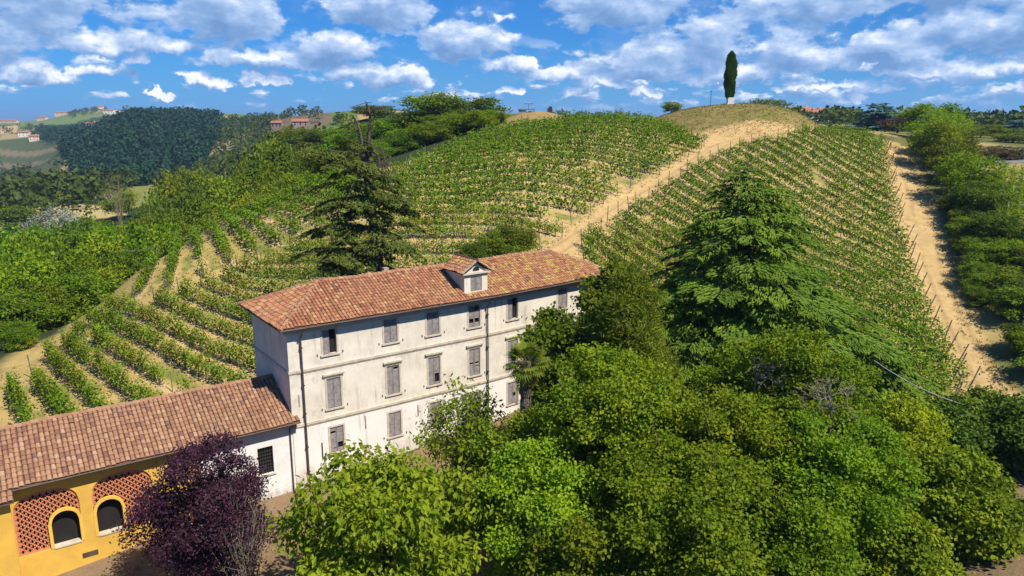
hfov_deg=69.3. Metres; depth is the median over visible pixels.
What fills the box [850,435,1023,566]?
maple tree
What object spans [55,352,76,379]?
grapevine
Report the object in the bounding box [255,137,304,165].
wood tree
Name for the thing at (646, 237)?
grapevine
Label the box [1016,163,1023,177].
grapevine
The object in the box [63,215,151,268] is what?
wood tree
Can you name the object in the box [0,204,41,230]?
wood tree
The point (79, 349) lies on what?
grapevine
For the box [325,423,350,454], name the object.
window
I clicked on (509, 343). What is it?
window
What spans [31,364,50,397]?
grapevine
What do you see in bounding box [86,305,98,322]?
grapevine
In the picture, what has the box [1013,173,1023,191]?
grapevine
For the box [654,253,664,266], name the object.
grapevine
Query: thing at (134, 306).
grapevine
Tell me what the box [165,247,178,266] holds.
grapevine
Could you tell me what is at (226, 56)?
sky
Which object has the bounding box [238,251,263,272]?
grapevine
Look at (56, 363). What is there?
grapevine
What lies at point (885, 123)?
copper tree
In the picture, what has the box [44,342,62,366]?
grapevine
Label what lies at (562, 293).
window
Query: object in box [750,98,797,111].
mound bush
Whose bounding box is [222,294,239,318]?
grapevine
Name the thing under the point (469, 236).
grapevine
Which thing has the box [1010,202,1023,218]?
grapevine
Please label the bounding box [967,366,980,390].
vine post
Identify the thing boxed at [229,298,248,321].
grapevine
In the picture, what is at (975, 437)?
dark shrub
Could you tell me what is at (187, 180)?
wood tree
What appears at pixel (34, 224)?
wood tree
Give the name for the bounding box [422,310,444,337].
window
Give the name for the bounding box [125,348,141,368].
grapevine
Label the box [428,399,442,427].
window
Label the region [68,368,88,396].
grapevine
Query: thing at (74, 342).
grapevine
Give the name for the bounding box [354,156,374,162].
wood tree
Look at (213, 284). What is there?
grapevine
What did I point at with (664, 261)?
grapevine
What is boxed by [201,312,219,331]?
grapevine
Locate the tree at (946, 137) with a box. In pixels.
[904,117,976,167]
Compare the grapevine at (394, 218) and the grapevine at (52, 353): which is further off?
the grapevine at (394, 218)
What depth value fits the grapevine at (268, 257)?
86.01 m
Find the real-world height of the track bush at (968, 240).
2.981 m
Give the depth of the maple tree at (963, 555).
37.47 m
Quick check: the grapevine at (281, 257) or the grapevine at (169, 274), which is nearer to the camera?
the grapevine at (169, 274)
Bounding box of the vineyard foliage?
[1,108,980,422]
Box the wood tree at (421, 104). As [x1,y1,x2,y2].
[393,91,474,126]
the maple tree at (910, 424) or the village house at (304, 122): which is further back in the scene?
the village house at (304, 122)
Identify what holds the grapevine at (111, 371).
on the ground
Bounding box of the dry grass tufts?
[0,103,1023,575]
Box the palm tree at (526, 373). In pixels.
[502,339,551,417]
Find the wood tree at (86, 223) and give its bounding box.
[64,214,110,235]
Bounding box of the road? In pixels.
[978,158,1023,166]
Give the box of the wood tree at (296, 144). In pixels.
[270,126,321,150]
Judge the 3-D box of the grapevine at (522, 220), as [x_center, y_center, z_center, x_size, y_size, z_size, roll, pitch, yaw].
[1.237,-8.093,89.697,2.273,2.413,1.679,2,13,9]
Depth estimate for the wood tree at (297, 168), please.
133.80 m
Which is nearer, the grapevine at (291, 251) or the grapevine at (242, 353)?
the grapevine at (242, 353)
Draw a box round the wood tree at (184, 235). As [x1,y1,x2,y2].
[162,224,206,246]
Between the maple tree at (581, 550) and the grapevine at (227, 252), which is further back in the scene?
the grapevine at (227, 252)
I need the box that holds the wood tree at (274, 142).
[246,132,296,176]
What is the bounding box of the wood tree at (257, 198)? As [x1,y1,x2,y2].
[240,190,282,210]
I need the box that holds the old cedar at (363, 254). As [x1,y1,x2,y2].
[289,102,427,277]
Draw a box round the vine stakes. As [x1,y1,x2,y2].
[153,114,896,264]
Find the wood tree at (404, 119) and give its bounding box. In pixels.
[374,112,436,134]
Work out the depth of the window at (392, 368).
53.32 m
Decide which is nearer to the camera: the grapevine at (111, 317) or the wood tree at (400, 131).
the grapevine at (111, 317)
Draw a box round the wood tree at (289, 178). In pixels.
[254,171,307,198]
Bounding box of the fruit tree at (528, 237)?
[512,227,540,251]
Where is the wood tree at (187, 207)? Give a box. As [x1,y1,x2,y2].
[174,193,225,224]
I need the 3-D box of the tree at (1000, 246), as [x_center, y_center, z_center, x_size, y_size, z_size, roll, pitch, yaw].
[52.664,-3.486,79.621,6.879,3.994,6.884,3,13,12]
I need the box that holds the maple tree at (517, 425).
[487,376,619,514]
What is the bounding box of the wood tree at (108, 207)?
[98,188,141,219]
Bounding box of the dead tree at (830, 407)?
[793,373,858,438]
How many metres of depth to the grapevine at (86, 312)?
77.88 m
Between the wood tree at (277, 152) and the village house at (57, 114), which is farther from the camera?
the village house at (57, 114)
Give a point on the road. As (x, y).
(1018, 161)
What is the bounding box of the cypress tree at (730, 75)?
[723,51,738,99]
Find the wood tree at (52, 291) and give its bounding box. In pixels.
[2,280,89,332]
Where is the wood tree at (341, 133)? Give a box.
[320,123,366,147]
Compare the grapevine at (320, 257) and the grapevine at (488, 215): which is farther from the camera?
the grapevine at (488, 215)
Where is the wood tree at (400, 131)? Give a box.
[383,128,444,145]
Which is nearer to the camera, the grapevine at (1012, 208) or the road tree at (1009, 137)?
the grapevine at (1012, 208)
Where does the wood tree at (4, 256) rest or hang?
on the ground
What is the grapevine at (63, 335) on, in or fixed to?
on the ground
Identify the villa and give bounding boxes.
[238,249,605,488]
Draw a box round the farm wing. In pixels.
[0,374,300,575]
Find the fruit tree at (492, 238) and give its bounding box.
[475,226,510,256]
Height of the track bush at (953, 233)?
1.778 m
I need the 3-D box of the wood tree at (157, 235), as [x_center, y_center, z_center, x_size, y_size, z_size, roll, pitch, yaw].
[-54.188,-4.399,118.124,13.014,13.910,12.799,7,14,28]
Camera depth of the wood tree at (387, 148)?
122.83 m
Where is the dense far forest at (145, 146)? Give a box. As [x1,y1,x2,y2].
[34,106,226,185]
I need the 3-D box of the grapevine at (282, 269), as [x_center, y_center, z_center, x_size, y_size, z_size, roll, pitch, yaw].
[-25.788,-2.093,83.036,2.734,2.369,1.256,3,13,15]
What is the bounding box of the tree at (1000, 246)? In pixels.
[962,238,1023,272]
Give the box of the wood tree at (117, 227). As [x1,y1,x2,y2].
[88,218,129,239]
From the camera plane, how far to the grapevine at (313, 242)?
87.64 m
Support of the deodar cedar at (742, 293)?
on the ground
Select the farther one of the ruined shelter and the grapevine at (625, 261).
the ruined shelter
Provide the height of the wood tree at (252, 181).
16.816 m
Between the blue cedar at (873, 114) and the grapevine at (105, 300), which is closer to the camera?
the grapevine at (105, 300)
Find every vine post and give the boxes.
[953,371,963,398]
[955,344,968,367]
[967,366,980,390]
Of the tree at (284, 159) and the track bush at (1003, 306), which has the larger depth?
the tree at (284, 159)
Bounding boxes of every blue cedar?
[842,122,872,129]
[849,103,899,130]
[1003,119,1023,131]
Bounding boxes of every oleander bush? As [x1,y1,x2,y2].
[981,145,1000,157]
[990,145,1008,157]
[1000,146,1020,158]
[1008,146,1023,158]
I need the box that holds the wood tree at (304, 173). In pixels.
[279,171,312,182]
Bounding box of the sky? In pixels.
[0,0,1023,120]
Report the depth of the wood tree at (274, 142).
160.64 m
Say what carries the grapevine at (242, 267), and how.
on the ground
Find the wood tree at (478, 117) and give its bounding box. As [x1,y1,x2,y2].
[456,109,499,130]
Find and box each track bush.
[935,194,962,210]
[945,204,981,217]
[945,214,972,234]
[945,235,963,248]
[946,208,979,221]
[948,229,966,236]
[950,185,982,202]
[952,199,988,211]
[952,234,995,252]
[954,233,975,243]
[954,259,1002,282]
[957,250,999,272]
[958,270,995,286]
[959,246,991,261]
[960,280,986,296]
[964,286,997,307]
[984,282,1006,296]
[989,295,1023,318]
[997,322,1023,349]
[1003,321,1023,353]
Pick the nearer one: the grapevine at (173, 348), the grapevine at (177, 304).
the grapevine at (173, 348)
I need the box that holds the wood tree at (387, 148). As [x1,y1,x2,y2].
[356,142,397,160]
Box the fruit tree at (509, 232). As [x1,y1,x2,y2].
[484,223,524,252]
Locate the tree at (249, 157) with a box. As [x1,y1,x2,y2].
[243,154,265,194]
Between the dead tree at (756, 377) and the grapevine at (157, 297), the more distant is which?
the grapevine at (157, 297)
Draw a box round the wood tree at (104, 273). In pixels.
[81,261,137,307]
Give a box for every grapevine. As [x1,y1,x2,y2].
[0,374,24,405]
[1,371,16,391]
[1,374,20,399]
[2,383,30,410]
[26,364,40,381]
[27,365,47,390]
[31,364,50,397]
[37,377,64,403]
[38,373,62,401]
[40,338,54,361]
[41,336,61,360]
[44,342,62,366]
[46,350,68,377]
[47,348,62,370]
[50,352,62,374]
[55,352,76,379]
[57,330,71,349]
[58,327,70,345]
[60,362,77,383]
[61,333,82,352]
[61,360,84,387]
[63,328,86,356]
[64,328,89,355]
[67,314,83,335]
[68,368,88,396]
[69,313,89,336]
[69,369,87,389]
[72,378,96,401]
[74,338,88,361]
[75,336,93,364]
[75,339,89,360]
[76,320,89,339]
[77,298,93,321]
[81,306,97,323]
[83,320,99,343]
[83,345,104,371]
[84,346,110,371]
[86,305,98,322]
[86,322,106,343]
[88,322,109,348]
[90,302,111,323]
[91,305,105,323]
[92,320,113,349]
[95,358,112,379]
[96,292,116,310]
[98,305,119,329]
[99,310,120,327]
[101,330,116,352]
[101,358,113,381]
[102,291,123,311]
[102,360,123,386]
[103,293,115,309]
[107,332,123,355]
[107,361,128,391]
[109,337,127,358]
[110,308,124,327]
[110,311,127,333]
[112,369,135,395]
[113,293,122,312]
[114,332,132,360]
[115,289,134,315]
[115,296,127,313]
[117,317,132,336]
[118,343,135,364]
[119,315,140,338]
[121,298,138,316]
[124,318,147,337]
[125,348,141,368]
[127,296,145,316]
[130,347,148,368]
[131,346,155,375]
[132,271,149,285]
[132,324,147,344]
[133,274,144,293]
[134,303,149,319]
[134,322,156,346]
[137,263,153,283]
[139,322,160,350]
[140,304,160,321]
[143,361,158,379]
[145,302,161,325]
[147,362,170,383]
[148,287,167,304]
[148,327,172,354]
[152,311,166,325]
[153,309,184,335]
[157,339,172,357]
[158,284,173,305]
[158,311,170,328]
[161,338,187,365]
[162,269,175,280]
[163,256,176,274]
[163,287,181,311]
[164,260,175,273]
[164,339,177,360]
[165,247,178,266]
[165,271,175,288]
[165,312,187,338]
[171,295,185,313]
[172,278,194,295]
[172,320,195,342]
[174,290,196,318]
[174,349,192,367]
[176,347,203,372]
[178,279,202,300]
[180,303,196,318]
[183,327,200,346]
[184,305,208,322]
[186,285,203,303]
[187,353,205,375]
[188,325,208,349]
[194,313,210,327]
[194,330,215,353]
[194,347,217,379]
[195,253,206,270]
[197,264,217,288]
[197,288,208,303]
[201,290,218,310]
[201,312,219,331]
[203,338,221,354]
[207,273,221,292]
[208,292,227,312]
[209,313,227,333]
[212,276,230,295]
[213,316,235,337]
[213,337,226,359]
[213,339,242,360]
[219,260,238,278]
[219,272,240,298]
[219,296,235,313]
[220,244,234,262]
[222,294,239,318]
[223,317,240,340]
[224,336,245,364]
[226,281,248,298]
[227,263,243,285]
[227,342,251,367]
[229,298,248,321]
[232,273,253,286]
[232,281,252,300]
[233,256,253,269]
[235,319,252,339]
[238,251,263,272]
[245,253,265,273]
[258,246,274,264]
[258,257,277,276]
[264,246,285,263]
[267,262,281,275]
[270,260,292,275]
[273,248,293,263]
[278,242,303,264]
[280,257,302,275]
[281,229,307,246]
[285,260,310,277]
[293,237,314,250]
[293,242,305,262]
[299,244,314,262]
[304,242,323,258]
[306,233,324,247]
[311,238,329,246]
[315,254,334,274]
[317,240,336,261]
[384,251,397,266]
[388,211,400,223]
[389,213,411,223]
[391,226,407,234]
[397,218,422,238]
[398,205,420,222]
[402,234,413,244]
[406,209,425,223]
[406,220,423,238]
[411,239,420,251]
[417,204,438,221]
[418,216,443,236]
[419,233,429,253]
[423,233,441,253]
[424,218,447,234]
[426,202,448,222]
[429,221,455,237]
[431,238,448,252]
[433,207,450,221]
[440,205,468,223]
[444,218,463,237]
[444,236,461,253]
[449,238,467,254]
[450,206,471,220]
[452,219,473,238]
[456,233,478,247]
[462,220,478,237]
[463,207,475,222]
[470,202,489,225]
[471,222,484,236]
[480,209,496,225]
[481,222,498,231]
[484,205,508,225]
[491,205,517,223]
[506,209,519,224]
[514,211,529,227]
[520,219,538,228]
[525,215,548,232]
[540,220,554,234]
[545,216,563,236]
[579,228,591,247]
[581,231,600,249]
[584,223,597,237]
[590,220,607,238]
[592,253,605,267]
[595,226,606,241]
[596,240,610,257]
[599,234,615,247]
[603,244,613,261]
[604,246,620,261]
[607,221,622,236]
[607,232,621,252]
[610,237,628,251]
[613,227,629,242]
[614,236,632,255]
[614,252,631,261]
[615,240,642,258]
[618,250,635,266]
[620,230,631,244]
[623,214,641,237]
[626,222,643,235]
[629,233,642,253]
[630,252,643,267]
[632,250,649,267]
[635,225,643,240]
[637,237,647,252]
[637,239,655,260]
[640,226,651,245]
[643,256,653,270]
[644,247,664,261]
[644,268,661,284]
[645,256,665,275]
[647,233,658,247]
[650,261,667,280]
[651,237,662,253]
[652,227,661,240]
[654,223,667,238]
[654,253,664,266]
[655,235,670,255]
[656,254,671,269]
[658,227,671,243]
[667,231,677,246]
[671,231,684,248]
[823,244,842,260]
[989,199,1004,215]
[1002,184,1020,201]
[1002,196,1014,213]
[1003,179,1016,191]
[1004,165,1020,183]
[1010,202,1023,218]
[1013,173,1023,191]
[1013,184,1023,203]
[1013,198,1023,215]
[1013,207,1022,227]
[1014,167,1023,183]
[1014,190,1023,206]
[1015,181,1023,197]
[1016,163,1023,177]
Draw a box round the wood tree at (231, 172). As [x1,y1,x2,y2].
[207,156,245,197]
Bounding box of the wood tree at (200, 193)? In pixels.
[174,181,233,213]
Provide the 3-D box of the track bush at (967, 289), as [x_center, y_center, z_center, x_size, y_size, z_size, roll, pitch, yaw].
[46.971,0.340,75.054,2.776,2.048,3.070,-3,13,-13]
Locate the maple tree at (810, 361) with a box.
[684,319,900,481]
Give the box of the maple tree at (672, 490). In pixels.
[594,425,800,575]
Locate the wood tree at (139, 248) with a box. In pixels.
[113,238,167,274]
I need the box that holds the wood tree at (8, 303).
[0,288,74,332]
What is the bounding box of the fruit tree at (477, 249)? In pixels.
[457,240,490,257]
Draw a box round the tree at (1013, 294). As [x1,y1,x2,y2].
[984,283,1023,321]
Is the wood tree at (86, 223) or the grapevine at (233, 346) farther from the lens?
the wood tree at (86, 223)
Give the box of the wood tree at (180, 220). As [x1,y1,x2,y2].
[153,208,199,253]
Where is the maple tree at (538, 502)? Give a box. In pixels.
[471,429,611,575]
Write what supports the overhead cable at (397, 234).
attached to the utility pole
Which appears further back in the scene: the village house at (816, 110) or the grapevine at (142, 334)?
the village house at (816, 110)
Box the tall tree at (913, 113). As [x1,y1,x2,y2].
[881,102,966,131]
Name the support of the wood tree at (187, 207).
on the ground
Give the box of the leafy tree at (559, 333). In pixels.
[511,301,595,404]
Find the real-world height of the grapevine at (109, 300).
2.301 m
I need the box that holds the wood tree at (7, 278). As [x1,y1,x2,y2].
[0,248,87,331]
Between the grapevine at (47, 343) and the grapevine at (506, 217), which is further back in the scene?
the grapevine at (506, 217)
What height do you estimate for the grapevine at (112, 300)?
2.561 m
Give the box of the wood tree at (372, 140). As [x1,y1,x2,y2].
[332,136,397,168]
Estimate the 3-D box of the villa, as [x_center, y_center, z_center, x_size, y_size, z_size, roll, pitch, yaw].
[-5.266,5.295,60.407,30.467,16.670,9.375,-9,16,-36]
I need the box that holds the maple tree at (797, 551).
[702,478,877,575]
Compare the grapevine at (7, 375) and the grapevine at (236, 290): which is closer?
the grapevine at (7, 375)
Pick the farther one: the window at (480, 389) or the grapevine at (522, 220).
the grapevine at (522, 220)
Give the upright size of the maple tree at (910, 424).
8.762 m
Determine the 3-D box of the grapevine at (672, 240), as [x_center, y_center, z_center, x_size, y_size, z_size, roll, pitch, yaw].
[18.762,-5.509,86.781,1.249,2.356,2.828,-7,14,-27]
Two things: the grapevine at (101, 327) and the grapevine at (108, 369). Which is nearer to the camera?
the grapevine at (108, 369)
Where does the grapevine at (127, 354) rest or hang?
on the ground
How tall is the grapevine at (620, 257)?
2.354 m
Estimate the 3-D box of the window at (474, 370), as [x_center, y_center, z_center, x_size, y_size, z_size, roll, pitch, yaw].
[-2.915,5.587,57.286,1.871,2.620,0.375,-9,15,-35]
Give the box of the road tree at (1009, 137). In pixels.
[979,132,1023,142]
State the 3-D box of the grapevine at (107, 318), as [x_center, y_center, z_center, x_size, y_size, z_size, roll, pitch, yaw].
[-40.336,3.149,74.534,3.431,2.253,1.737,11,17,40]
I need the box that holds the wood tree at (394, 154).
[372,138,426,156]
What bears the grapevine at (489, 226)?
on the ground
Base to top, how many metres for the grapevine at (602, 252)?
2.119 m
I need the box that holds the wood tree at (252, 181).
[234,169,283,197]
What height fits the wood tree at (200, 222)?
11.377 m
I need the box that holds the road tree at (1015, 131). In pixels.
[972,128,1023,133]
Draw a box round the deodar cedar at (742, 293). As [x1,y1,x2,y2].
[647,165,941,414]
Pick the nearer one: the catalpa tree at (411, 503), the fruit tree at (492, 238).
the catalpa tree at (411, 503)
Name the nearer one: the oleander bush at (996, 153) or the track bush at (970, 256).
the track bush at (970, 256)
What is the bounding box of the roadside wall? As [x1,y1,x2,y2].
[984,152,1021,159]
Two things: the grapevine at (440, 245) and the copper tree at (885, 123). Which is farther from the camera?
the copper tree at (885, 123)
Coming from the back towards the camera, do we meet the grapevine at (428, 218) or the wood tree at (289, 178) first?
the wood tree at (289, 178)
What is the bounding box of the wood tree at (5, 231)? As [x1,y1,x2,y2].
[0,217,52,252]
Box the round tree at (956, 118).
[901,108,980,133]
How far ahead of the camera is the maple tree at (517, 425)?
42.86 m
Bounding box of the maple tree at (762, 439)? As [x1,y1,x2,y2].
[623,376,817,511]
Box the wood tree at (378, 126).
[347,116,409,141]
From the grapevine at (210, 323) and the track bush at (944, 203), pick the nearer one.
the grapevine at (210, 323)
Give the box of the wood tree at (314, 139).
[280,128,338,144]
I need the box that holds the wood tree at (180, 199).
[155,186,204,221]
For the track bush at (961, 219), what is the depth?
88.79 m
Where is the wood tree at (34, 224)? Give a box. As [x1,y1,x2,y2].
[18,220,76,241]
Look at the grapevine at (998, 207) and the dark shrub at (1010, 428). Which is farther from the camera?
the grapevine at (998, 207)
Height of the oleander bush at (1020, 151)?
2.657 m
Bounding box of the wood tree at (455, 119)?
[426,112,484,135]
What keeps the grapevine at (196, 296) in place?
on the ground
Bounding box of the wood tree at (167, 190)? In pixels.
[143,167,208,205]
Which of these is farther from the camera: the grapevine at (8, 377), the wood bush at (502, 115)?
the wood bush at (502, 115)
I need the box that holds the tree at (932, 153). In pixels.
[919,142,987,174]
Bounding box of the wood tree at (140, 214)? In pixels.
[124,205,168,233]
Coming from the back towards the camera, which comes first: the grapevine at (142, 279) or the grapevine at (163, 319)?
the grapevine at (142, 279)
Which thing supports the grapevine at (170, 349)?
on the ground
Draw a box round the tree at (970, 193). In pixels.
[948,179,1019,214]
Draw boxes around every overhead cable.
[249,224,483,234]
[874,360,964,404]
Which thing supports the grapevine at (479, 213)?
on the ground
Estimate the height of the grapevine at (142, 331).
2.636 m
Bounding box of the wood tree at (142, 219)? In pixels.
[128,209,177,246]
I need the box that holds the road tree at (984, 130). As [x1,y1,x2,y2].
[969,124,1008,137]
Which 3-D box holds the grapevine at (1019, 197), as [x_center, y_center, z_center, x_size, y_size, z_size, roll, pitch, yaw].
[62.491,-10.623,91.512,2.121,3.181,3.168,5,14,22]
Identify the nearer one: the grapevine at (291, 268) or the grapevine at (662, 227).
the grapevine at (291, 268)
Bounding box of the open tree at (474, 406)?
[408,373,514,472]
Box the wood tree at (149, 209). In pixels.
[139,189,183,215]
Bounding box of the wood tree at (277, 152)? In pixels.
[260,142,332,173]
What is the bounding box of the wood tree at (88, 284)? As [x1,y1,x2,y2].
[44,267,125,326]
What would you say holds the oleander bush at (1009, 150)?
on the ground
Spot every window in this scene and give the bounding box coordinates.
[257,446,276,476]
[317,327,343,356]
[322,371,347,410]
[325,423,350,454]
[379,317,402,345]
[382,359,405,396]
[384,409,406,439]
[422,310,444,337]
[424,351,445,387]
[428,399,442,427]
[464,303,484,329]
[464,342,484,377]
[468,389,482,416]
[503,296,521,321]
[503,335,518,367]
[503,380,519,406]
[557,287,570,310]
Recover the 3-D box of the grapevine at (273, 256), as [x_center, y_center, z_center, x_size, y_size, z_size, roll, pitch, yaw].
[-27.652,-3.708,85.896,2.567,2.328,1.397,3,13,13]
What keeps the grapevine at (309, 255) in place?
on the ground
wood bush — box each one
[0,321,40,345]
[0,327,38,350]
[12,334,38,349]
[13,327,40,346]
[492,112,507,122]
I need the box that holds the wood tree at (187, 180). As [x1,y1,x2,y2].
[171,166,224,192]
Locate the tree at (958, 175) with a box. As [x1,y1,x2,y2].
[931,150,1015,192]
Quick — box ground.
[0,104,1023,575]
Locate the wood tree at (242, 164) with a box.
[233,150,276,181]
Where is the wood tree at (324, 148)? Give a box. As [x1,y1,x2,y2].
[301,139,353,171]
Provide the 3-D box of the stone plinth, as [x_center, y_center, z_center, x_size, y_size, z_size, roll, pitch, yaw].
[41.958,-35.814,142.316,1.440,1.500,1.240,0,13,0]
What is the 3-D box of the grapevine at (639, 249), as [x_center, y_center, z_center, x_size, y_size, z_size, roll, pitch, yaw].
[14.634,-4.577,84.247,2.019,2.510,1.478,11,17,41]
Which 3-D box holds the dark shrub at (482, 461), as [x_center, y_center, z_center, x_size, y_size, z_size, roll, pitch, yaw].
[-1.159,12.101,43.866,6.098,8.736,6.251,11,16,40]
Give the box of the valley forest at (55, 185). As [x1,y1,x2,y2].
[0,104,345,226]
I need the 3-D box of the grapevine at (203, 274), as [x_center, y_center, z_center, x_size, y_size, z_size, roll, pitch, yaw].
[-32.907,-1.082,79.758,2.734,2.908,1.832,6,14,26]
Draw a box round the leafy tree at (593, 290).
[569,253,628,346]
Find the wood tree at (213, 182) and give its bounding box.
[197,169,253,213]
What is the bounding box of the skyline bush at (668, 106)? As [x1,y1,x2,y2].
[658,101,684,112]
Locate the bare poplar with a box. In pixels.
[103,177,133,225]
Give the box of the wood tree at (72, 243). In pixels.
[29,220,93,256]
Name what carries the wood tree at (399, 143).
on the ground
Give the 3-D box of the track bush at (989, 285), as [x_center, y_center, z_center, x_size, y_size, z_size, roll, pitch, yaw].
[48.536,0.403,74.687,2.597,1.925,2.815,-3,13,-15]
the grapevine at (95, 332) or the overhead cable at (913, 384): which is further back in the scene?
the grapevine at (95, 332)
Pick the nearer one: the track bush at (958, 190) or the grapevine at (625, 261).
the grapevine at (625, 261)
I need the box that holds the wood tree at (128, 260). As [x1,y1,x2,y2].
[94,246,146,289]
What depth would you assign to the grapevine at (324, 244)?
84.39 m
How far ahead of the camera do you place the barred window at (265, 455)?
48.96 m
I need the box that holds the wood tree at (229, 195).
[193,177,266,219]
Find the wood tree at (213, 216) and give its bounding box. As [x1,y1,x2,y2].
[193,208,249,223]
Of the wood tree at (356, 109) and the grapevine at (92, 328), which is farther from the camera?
the wood tree at (356, 109)
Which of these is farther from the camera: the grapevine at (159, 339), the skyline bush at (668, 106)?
the skyline bush at (668, 106)
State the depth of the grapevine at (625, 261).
79.56 m
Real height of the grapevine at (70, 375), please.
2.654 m
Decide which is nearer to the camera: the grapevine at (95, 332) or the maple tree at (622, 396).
the maple tree at (622, 396)
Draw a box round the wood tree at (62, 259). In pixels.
[0,237,111,331]
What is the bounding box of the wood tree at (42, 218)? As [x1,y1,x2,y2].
[17,202,79,234]
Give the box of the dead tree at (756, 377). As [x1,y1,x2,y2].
[745,354,785,440]
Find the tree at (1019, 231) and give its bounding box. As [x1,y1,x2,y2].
[974,222,1023,249]
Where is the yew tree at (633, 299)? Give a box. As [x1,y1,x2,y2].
[569,252,686,385]
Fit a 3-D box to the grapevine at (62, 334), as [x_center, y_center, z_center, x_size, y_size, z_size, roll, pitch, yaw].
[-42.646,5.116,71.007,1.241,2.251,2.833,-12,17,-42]
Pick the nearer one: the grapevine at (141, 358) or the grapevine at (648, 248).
the grapevine at (141, 358)
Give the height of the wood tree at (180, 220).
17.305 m
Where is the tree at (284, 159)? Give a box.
[277,153,294,174]
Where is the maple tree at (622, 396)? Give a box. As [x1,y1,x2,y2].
[519,340,705,520]
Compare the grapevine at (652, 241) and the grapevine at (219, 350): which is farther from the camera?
the grapevine at (652, 241)
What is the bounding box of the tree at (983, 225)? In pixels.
[953,210,1023,241]
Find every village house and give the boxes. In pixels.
[0,119,18,122]
[18,130,30,136]
[28,134,39,141]
[36,116,47,120]
[54,112,66,116]
[103,109,115,113]
[270,120,284,128]
[291,118,308,127]
[806,107,822,120]
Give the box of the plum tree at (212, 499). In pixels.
[109,427,279,575]
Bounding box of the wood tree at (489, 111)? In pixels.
[481,109,516,117]
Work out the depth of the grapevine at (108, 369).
63.06 m
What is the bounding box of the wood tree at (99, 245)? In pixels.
[62,228,129,320]
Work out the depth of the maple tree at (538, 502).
36.05 m
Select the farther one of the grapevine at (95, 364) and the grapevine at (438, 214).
the grapevine at (438, 214)
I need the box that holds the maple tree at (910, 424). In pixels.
[825,388,960,506]
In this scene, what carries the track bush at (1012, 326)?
on the ground
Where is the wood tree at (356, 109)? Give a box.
[348,105,398,117]
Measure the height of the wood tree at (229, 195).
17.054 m
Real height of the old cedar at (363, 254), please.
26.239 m
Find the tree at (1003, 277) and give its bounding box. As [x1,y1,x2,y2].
[971,264,1023,295]
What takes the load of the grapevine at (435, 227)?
on the ground
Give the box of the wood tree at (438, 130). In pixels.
[401,120,457,144]
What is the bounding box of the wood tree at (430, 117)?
[417,115,473,134]
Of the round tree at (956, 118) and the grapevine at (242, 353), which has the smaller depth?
the grapevine at (242, 353)
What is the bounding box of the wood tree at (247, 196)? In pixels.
[214,190,267,222]
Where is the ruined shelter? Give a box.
[518,109,534,113]
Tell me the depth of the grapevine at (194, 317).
73.30 m
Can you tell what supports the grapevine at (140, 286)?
on the ground
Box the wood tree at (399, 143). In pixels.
[381,132,425,153]
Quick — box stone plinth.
[726,98,734,103]
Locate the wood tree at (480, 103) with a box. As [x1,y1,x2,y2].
[435,96,512,116]
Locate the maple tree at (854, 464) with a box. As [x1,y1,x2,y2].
[760,406,934,559]
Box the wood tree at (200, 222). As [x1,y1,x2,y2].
[185,214,207,230]
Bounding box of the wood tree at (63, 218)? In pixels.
[41,206,81,235]
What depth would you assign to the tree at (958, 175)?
97.49 m
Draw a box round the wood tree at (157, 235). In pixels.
[142,217,190,254]
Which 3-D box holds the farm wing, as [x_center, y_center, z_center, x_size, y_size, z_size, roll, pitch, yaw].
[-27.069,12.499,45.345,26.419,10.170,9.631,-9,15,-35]
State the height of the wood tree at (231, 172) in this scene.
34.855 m
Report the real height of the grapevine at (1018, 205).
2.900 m
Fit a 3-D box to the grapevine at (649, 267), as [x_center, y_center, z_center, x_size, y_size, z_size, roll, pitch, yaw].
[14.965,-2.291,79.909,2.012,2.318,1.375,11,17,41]
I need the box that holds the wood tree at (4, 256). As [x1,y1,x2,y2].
[0,235,48,339]
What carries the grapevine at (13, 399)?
on the ground
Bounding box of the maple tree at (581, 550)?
[515,498,658,575]
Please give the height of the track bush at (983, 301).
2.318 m
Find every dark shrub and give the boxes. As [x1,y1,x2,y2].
[447,418,515,551]
[917,400,1007,462]
[925,384,1011,427]
[969,387,1023,474]
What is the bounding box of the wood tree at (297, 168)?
[255,156,312,183]
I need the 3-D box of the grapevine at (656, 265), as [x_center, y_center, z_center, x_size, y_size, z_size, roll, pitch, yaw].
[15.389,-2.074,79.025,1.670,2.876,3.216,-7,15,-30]
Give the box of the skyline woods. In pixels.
[122,104,1023,127]
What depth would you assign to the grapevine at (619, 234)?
87.39 m
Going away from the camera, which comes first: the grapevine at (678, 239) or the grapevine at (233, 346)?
the grapevine at (233, 346)
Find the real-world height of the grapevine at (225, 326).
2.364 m
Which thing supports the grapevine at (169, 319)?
on the ground
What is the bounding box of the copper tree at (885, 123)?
[875,117,919,132]
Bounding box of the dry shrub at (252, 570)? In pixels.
[194,474,276,575]
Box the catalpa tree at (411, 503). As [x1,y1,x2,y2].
[263,434,510,575]
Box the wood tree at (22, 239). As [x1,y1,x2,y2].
[0,224,71,331]

